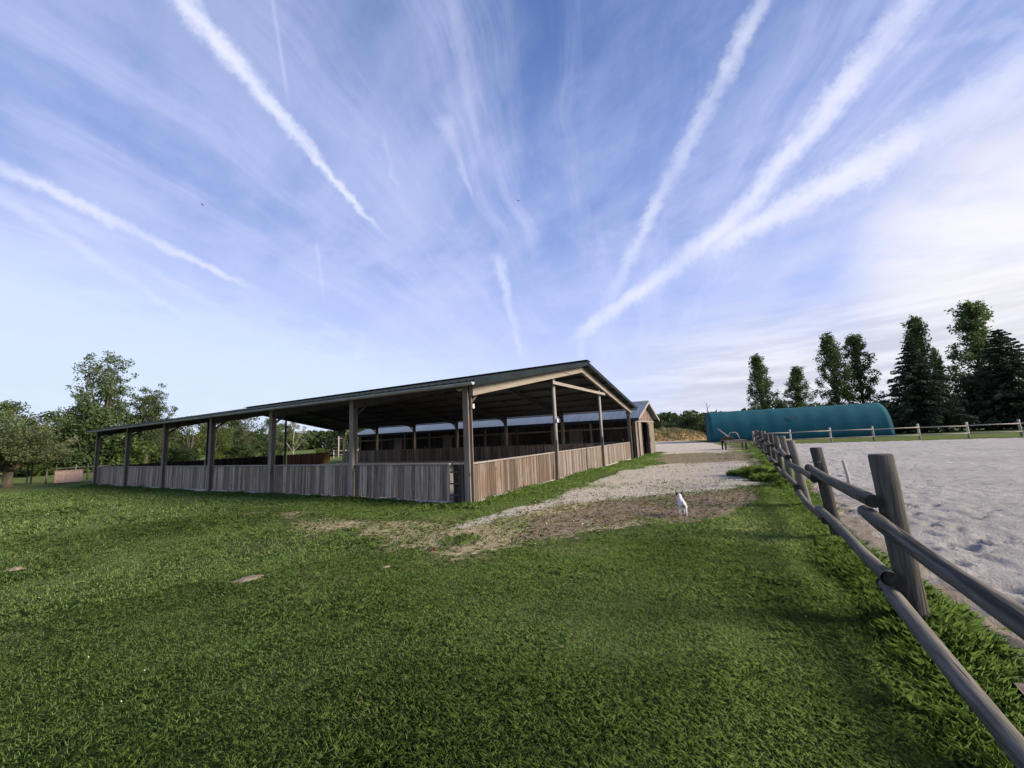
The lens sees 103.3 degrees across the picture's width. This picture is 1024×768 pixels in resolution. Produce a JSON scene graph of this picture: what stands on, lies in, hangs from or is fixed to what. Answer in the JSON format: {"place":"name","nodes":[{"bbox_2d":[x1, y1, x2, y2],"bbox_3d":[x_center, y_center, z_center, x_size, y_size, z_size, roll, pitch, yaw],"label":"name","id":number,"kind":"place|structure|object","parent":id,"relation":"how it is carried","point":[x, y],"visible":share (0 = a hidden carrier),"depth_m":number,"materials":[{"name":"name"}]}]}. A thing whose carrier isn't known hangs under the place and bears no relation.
{"place":"outdoors","nodes":[
{"label":"outdoors","id":0,"kind":"place"},
{"bbox_2d":[133,461,566,503],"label":"shelter floor","id":1,"kind":"structure","parent":0,"point":[451,485],"depth_m":30.38,"materials":[{"name":"beige soil"}]},
{"bbox_2d":[85,360,637,503],"bbox_3d":[-8.493,2.964,24.518,27.790,5.255,17.930,-7,-9,29],"label":"riding shelter","id":2,"kind":"object","parent":1,"relation":"on","point":[559,390],"visible":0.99,"depth_m":18.00,"materials":[{"name":"paint"}]},
{"bbox_2d":[231,441,771,567],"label":"gravel track","id":3,"kind":"structure","parent":0,"point":[682,447],"depth_m":9.28,"materials":[{"name":"grey gravel"}]},
{"bbox_2d":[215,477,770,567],"bbox_3d":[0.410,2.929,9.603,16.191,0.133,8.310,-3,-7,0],"label":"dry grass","id":4,"kind":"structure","parent":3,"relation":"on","point":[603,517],"depth_m":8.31,"materials":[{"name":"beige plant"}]},
{"bbox_2d":[675,491,686,515],"bbox_3d":[3.412,2.386,8.168,0.164,0.452,0.568,-4,-8,14],"label":"dog","id":5,"kind":"object","parent":3,"relation":"on","point":[681,502],"visible":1,"depth_m":8.01},
{"bbox_2d":[0,427,1023,767],"bbox_3d":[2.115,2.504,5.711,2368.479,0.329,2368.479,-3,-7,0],"label":"ground","id":6,"kind":"structure","parent":0,"point":[38,483],"depth_m":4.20,"materials":[{"name":"green plant"}]},
{"bbox_2d":[0,408,25,431],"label":"round tree","id":7,"kind":"object","parent":6,"relation":"on","point":[2,413],"visible":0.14,"depth_m":51.29,"materials":[{"name":"green plant"}]},
{"bbox_2d":[4,566,25,571],"bbox_3d":[-7.817,2.901,6.373,0.286,0.046,0.165,-3,-7,0],"label":"soil patch","id":8,"kind":"object","parent":6,"relation":"on","point":[14,569],"visible":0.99,"depth_m":6.34,"materials":[{"name":"beige soil"}]},
{"bbox_2d":[0,399,42,433],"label":"round tree","id":9,"kind":"object","parent":6,"relation":"on","point":[6,405],"visible":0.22,"depth_m":62.31,"materials":[{"name":"green plant"}]},
{"bbox_2d":[0,430,64,476],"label":"bush","id":10,"kind":"object","parent":6,"relation":"on","point":[20,473],"visible":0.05,"depth_m":38.97,"materials":[{"name":"green plant"}]},
{"bbox_2d":[18,411,60,433],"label":"round tree","id":11,"kind":"object","parent":6,"relation":"on","point":[51,415],"visible":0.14,"depth_m":57.36,"materials":[{"name":"green plant"}]},
{"bbox_2d":[0,408,82,487],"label":"pollard willow","id":12,"kind":"object","parent":6,"relation":"on","point":[24,448],"visible":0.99,"depth_m":25.77,"materials":[{"name":"green plant"}]},
{"bbox_2d":[18,460,67,476],"bbox_3d":[-45.604,8.098,39.354,3.386,2.363,3.736,-5,-8,18],"label":"bush","id":13,"kind":"object","parent":6,"relation":"on","point":[42,472],"visible":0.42,"depth_m":38.99,"materials":[{"name":"green plant"}]},
{"bbox_2d":[32,423,86,474],"bbox_3d":[-48.510,7.343,43.404,5.669,6.117,7.103,-4,-8,9],"label":"bush","id":14,"kind":"object","parent":6,"relation":"on","point":[63,435],"visible":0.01,"depth_m":42.76,"materials":[{"name":"green plant"}]},
{"bbox_2d":[13,463,109,484],"bbox_3d":[-33.103,6.396,28.102,7.054,1.588,2.536,0,-8,-16],"label":"wire fence","id":15,"kind":"object","parent":6,"relation":"on","point":[46,469],"visible":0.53,"depth_m":27.67,"materials":[{"name":"brown wood"}]},
{"bbox_2d":[54,469,83,482],"bbox_3d":[-29.841,6.204,27.291,1.314,0.784,0.784,5,-10,-44],"label":"board crate","id":16,"kind":"object","parent":6,"relation":"on","point":[63,476],"visible":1,"depth_m":27.06,"materials":[{"name":"brown wood"}]},
{"bbox_2d":[41,419,122,474],"bbox_3d":[-44.608,6.615,41.713,7.354,5.910,6.483,3,-10,-39],"label":"bush","id":17,"kind":"object","parent":6,"relation":"on","point":[85,456],"visible":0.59,"depth_m":41.07,"materials":[{"name":"green plant"}]},
{"bbox_2d":[42,351,144,460],"bbox_3d":[-45.467,3.066,44.877,7.921,13.927,8.971,3,-9,-36],"label":"tall tree","id":18,"kind":"object","parent":6,"relation":"on","point":[95,412],"visible":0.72,"depth_m":43.79,"materials":[{"name":"green plant"}]},
{"bbox_2d":[83,432,161,466],"bbox_3d":[-41.766,7.350,44.075,7.046,5.517,5.623,-3,-7,3],"label":"bush","id":19,"kind":"object","parent":6,"relation":"on","point":[136,455],"visible":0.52,"depth_m":43.24,"materials":[{"name":"green plant"}]},
{"bbox_2d":[117,448,174,463],"bbox_3d":[-43.115,8.748,46.915,4.867,2.918,6.098,-4,-8,7],"label":"bush","id":20,"kind":"object","parent":6,"relation":"on","point":[151,459],"visible":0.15,"depth_m":47.55,"materials":[{"name":"green plant"}]},
{"bbox_2d":[108,383,196,462],"bbox_3d":[-42.149,4.851,46.663,8.213,10.329,8.574,-9,-10,42],"label":"tall tree","id":21,"kind":"object","parent":6,"relation":"on","point":[153,412],"visible":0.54,"depth_m":46.53,"materials":[{"name":"green plant"}]},
{"bbox_2d":[150,418,194,455],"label":"round tree","id":22,"kind":"object","parent":6,"relation":"on","point":[181,438],"visible":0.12,"depth_m":55.06,"materials":[{"name":"green plant"}]},
{"bbox_2d":[154,447,204,462],"bbox_3d":[-40.626,8.957,49.535,5.938,2.512,5.235,4,-10,-40],"label":"bush","id":23,"kind":"object","parent":6,"relation":"on","point":[184,457],"visible":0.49,"depth_m":49.28,"materials":[{"name":"green plant"}]},
{"bbox_2d":[168,415,215,459],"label":"round tree","id":24,"kind":"object","parent":6,"relation":"on","point":[187,433],"visible":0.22,"depth_m":57.90,"materials":[{"name":"green plant"}]},
{"bbox_2d":[195,422,232,458],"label":"bright tree","id":25,"kind":"object","parent":6,"relation":"on","point":[221,439],"visible":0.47,"depth_m":46.83,"materials":[{"name":"green plant"}]},
{"bbox_2d":[215,419,256,455],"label":"round tree","id":26,"kind":"object","parent":6,"relation":"on","point":[232,429],"visible":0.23,"depth_m":69.16,"materials":[{"name":"green plant"}]},
{"bbox_2d":[219,444,264,459],"bbox_3d":[-34.845,8.939,51.648,6.126,2.591,5.401,-3,-7,2],"label":"bush","id":27,"kind":"object","parent":6,"relation":"on","point":[247,451],"visible":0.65,"depth_m":51.00,"materials":[{"name":"green plant"}]},
{"bbox_2d":[227,417,265,456],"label":"round tree","id":28,"kind":"object","parent":6,"relation":"on","point":[243,438],"visible":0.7,"depth_m":61.38,"materials":[{"name":"green plant"}]},
{"bbox_2d":[233,574,263,583],"bbox_3d":[-3.468,2.570,5.342,0.572,0.046,0.330,3,-9,-35],"label":"soil patch","id":29,"kind":"object","parent":6,"relation":"on","point":[249,578],"visible":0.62,"depth_m":5.32,"materials":[{"name":"beige soil"}]},
{"bbox_2d":[256,444,282,456],"bbox_3d":[-32.803,9.493,55.344,3.664,2.636,4.591,5,-11,-45],"label":"bush","id":30,"kind":"object","parent":6,"relation":"on","point":[265,449],"visible":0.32,"depth_m":54.88,"materials":[{"name":"green plant"}]},
{"bbox_2d":[259,418,286,452],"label":"round tree","id":31,"kind":"object","parent":6,"relation":"on","point":[266,423],"visible":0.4,"depth_m":65.46,"materials":[{"name":"green plant"}]},
{"bbox_2d":[258,424,298,454],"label":"round tree","id":32,"kind":"object","parent":6,"relation":"on","point":[280,440],"visible":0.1,"depth_m":73.08,"materials":[{"name":"green plant"}]},
{"bbox_2d":[267,421,314,453],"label":"forked tree","id":33,"kind":"object","parent":6,"relation":"on","point":[294,440],"visible":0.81,"depth_m":55.47,"materials":[{"name":"green plant"}]},
{"bbox_2d":[314,448,327,452],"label":"bush","id":34,"kind":"object","parent":6,"relation":"on","point":[320,450],"visible":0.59,"depth_m":60.96,"materials":[{"name":"green plant"}]},
{"bbox_2d":[323,431,348,455],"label":"round tree","id":35,"kind":"object","parent":6,"relation":"on","point":[330,447],"visible":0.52,"depth_m":62.79,"materials":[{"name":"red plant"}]},
{"bbox_2d":[427,545,437,551],"bbox_3d":[-1.243,2.619,6.341,0.253,0.163,0.230,-3,-7,0],"label":"molehill","id":36,"kind":"object","parent":6,"relation":"on","point":[433,549],"visible":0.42,"depth_m":6.30,"materials":[{"name":"brown soil"}]},
{"bbox_2d":[357,400,659,457],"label":"stable block","id":37,"kind":"structure","parent":6,"relation":"on","point":[581,428],"depth_m":30.49,"materials":[{"name":"brown wood"}]},
{"bbox_2d":[372,439,379,449],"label":"stall door","id":38,"kind":"structure","parent":37,"relation":"in","point":[373,442],"depth_m":38.52,"materials":[{"name":"brown wood"}]},
{"bbox_2d":[394,438,401,449],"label":"stall door","id":39,"kind":"structure","parent":37,"relation":"in","point":[397,443],"depth_m":37.01,"materials":[{"name":"brown wood"}]},
{"bbox_2d":[417,436,425,448],"bbox_3d":[-7.913,5.649,35.550,1.000,2.050,0.090,-7,-9,29],"label":"stall door","id":40,"kind":"structure","parent":37,"relation":"in","point":[421,443],"depth_m":35.61,"materials":[{"name":"brown wood"}]},
{"bbox_2d":[443,435,452,447],"bbox_3d":[-5.424,5.352,34.137,1.000,2.050,0.090,-7,-9,29],"label":"stall door","id":41,"kind":"structure","parent":37,"relation":"in","point":[447,441],"depth_m":34.17,"materials":[{"name":"brown wood"}]},
{"bbox_2d":[473,434,480,446],"bbox_3d":[-2.932,5.054,32.719,1.000,2.050,0.090,-7,-9,29],"label":"stall door","id":42,"kind":"structure","parent":37,"relation":"in","point":[476,439],"depth_m":32.70,"materials":[{"name":"brown wood"}]},
{"bbox_2d":[500,432,511,446],"bbox_3d":[-0.445,4.757,31.311,1.000,2.050,0.090,-7,-9,29],"label":"stall door","id":43,"kind":"structure","parent":37,"relation":"in","point":[509,435],"depth_m":31.29,"materials":[{"name":"brown wood"}]},
{"bbox_2d":[533,430,545,445],"bbox_3d":[2.044,4.459,29.898,1.000,2.050,0.090,-7,-9,29],"label":"stall door","id":44,"kind":"structure","parent":37,"relation":"in","point":[538,438],"depth_m":29.94,"materials":[{"name":"brown wood"}]},
{"bbox_2d":[569,428,582,448],"bbox_3d":[4.533,4.162,28.485,1.000,2.050,0.090,-7,-9,29],"label":"stall door","id":45,"kind":"structure","parent":37,"relation":"in","point":[576,437],"depth_m":28.53,"materials":[{"name":"brown wood"}]},
{"bbox_2d":[609,426,624,442],"bbox_3d":[7.022,3.864,27.072,1.000,2.050,0.090,-7,-9,29],"label":"stall door","id":46,"kind":"structure","parent":37,"relation":"in","point":[615,435],"depth_m":27.13,"materials":[{"name":"brown wood"}]},
{"bbox_2d":[648,424,653,452],"bbox_3d":[10.136,3.978,29.487,0.078,2.132,0.998,-7,-9,29],"label":"sliding door","id":47,"kind":"structure","parent":37,"relation":"in","point":[649,425],"depth_m":29.44,"materials":[{"name":"brown wood"}]},
{"bbox_2d":[153,394,967,454],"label":"woods","id":48,"kind":"object","parent":6,"relation":"on","point":[319,439],"visible":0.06,"depth_m":200.70,"materials":[{"name":"green plant"}]},
{"bbox_2d":[654,422,677,428],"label":"hedge tree","id":49,"kind":"object","parent":6,"relation":"on","point":[667,425],"visible":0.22,"depth_m":81.08,"materials":[{"name":"green plant"}]},
{"bbox_2d":[646,426,706,441],"bbox_3d":[23.980,7.910,64.379,14.950,2.496,6.900,-4,-8,8],"label":"straw heap","id":50,"kind":"object","parent":6,"relation":"on","point":[663,434],"visible":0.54,"depth_m":61.82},
{"bbox_2d":[673,415,705,432],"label":"hedge tree","id":51,"kind":"object","parent":6,"relation":"on","point":[690,421],"visible":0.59,"depth_m":76.92,"materials":[{"name":"green plant"}]},
{"bbox_2d":[718,429,755,449],"bbox_3d":[17.573,4.269,31.646,2.590,1.695,1.180,-4,-8,14],"label":"wooden cart","id":52,"kind":"object","parent":6,"relation":"on","point":[727,439],"visible":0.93,"depth_m":31.30,"materials":[{"name":"brown wood"}]},
{"bbox_2d":[746,353,780,409],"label":"poplar","id":53,"kind":"object","parent":6,"relation":"on","point":[759,371],"visible":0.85,"depth_m":61.92,"materials":[{"name":"green plant"}]},
{"bbox_2d":[771,397,788,408],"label":"bush","id":54,"kind":"object","parent":6,"relation":"on","point":[781,404],"visible":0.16,"depth_m":73.48,"materials":[{"name":"green plant"}]},
{"bbox_2d":[705,403,894,441],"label":"tunnel hangar","id":55,"kind":"structure","parent":6,"relation":"on","point":[743,424],"depth_m":46.50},
{"bbox_2d":[782,366,819,407],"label":"poplar","id":56,"kind":"object","parent":6,"relation":"on","point":[797,376],"visible":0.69,"depth_m":69.74,"materials":[{"name":"green plant"}]},
{"bbox_2d":[812,331,856,405],"bbox_3d":[48.033,-0.035,60.333,5.165,15.826,5.152,-3,-7,1],"label":"poplar","id":57,"kind":"object","parent":6,"relation":"on","point":[832,357],"visible":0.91,"depth_m":59.94,"materials":[{"name":"green plant"}]},
{"bbox_2d":[836,334,888,404],"bbox_3d":[52.185,-0.086,61.329,6.657,15.800,5.881,-5,-8,18],"label":"poplar","id":58,"kind":"object","parent":6,"relation":"on","point":[856,346],"visible":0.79,"depth_m":60.84,"materials":[{"name":"green plant"}]},
{"bbox_2d":[872,401,891,406],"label":"bush","id":59,"kind":"object","parent":6,"relation":"on","point":[886,404],"visible":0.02,"depth_m":60.85,"materials":[{"name":"green plant"}]},
{"bbox_2d":[752,419,1023,443],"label":"rail fence","id":60,"kind":"object","parent":6,"relation":"on","point":[968,433],"visible":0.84,"depth_m":33.93,"materials":[{"name":"wood"}]},
{"bbox_2d":[753,430,1023,767],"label":"rail fence","id":61,"kind":"object","parent":6,"relation":"on","point":[900,585],"visible":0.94,"depth_m":3.29,"materials":[{"name":"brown wood"}]},
{"bbox_2d":[770,438,1023,693],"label":"sand arena","id":62,"kind":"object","parent":6,"relation":"on","point":[964,501],"visible":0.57,"depth_m":8.19},
{"bbox_2d":[841,460,851,484],"bbox_3d":[7.756,2.218,9.346,0.070,0.906,0.146,3,-9,-37],"label":"marker post","id":63,"kind":"object","parent":62,"relation":"on","point":[846,472],"visible":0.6,"depth_m":9.36,"materials":[{"name":"white plastic"}]},
{"bbox_2d":[896,314,946,388],"bbox_3d":[58.914,-1.610,58.186,4.940,17.517,5.388,-2,-7,-4],"label":"poplar","id":64,"kind":"object","parent":6,"relation":"on","point":[915,331],"visible":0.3,"depth_m":58.38,"materials":[{"name":"green plant"}]},
{"bbox_2d":[879,341,980,433],"bbox_3d":[49.991,0.577,49.965,9.065,12.140,9.453,-7,-9,33],"label":"conifer","id":65,"kind":"object","parent":6,"relation":"on","point":[922,405],"visible":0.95,"depth_m":48.82,"materials":[{"name":"green plant"}]},
{"bbox_2d":[931,346,951,404],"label":"poplar","id":66,"kind":"object","parent":6,"relation":"on","point":[935,352],"visible":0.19,"depth_m":64.54,"materials":[{"name":"green plant"}]},
{"bbox_2d":[934,371,982,430],"bbox_3d":[56.666,2.296,51.761,5.128,7.791,5.490,4,-10,-43],"label":"round tree","id":67,"kind":"object","parent":6,"relation":"on","point":[954,378],"visible":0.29,"depth_m":51.63,"materials":[{"name":"green plant"}]},
{"bbox_2d":[954,369,993,429],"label":"round tree","id":68,"kind":"object","parent":6,"relation":"on","point":[974,371],"visible":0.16,"depth_m":51.02,"materials":[{"name":"green plant"}]},
{"bbox_2d":[939,298,1014,395],"bbox_3d":[63.520,-2.749,55.141,8.500,18.619,7.508,3,-9,-34],"label":"poplar","id":69,"kind":"object","parent":6,"relation":"on","point":[972,326],"visible":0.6,"depth_m":55.77,"materials":[{"name":"green plant"}]},
{"bbox_2d":[955,329,1023,429],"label":"conifer","id":70,"kind":"object","parent":6,"relation":"on","point":[1003,385],"visible":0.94,"depth_m":47.80,"materials":[{"name":"green plant"}]},
{"bbox_2d":[0,0,1023,444],"label":"sky","id":71,"kind":"structure","parent":0,"point":[702,188],"materials":[{"name":"blue"}]},
{"bbox_2d":[79,444,1023,767],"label":"tall grass","id":72,"kind":"structure","parent":0,"point":[975,646],"depth_m":3.08,"materials":[{"name":"green plant"}]}
]}

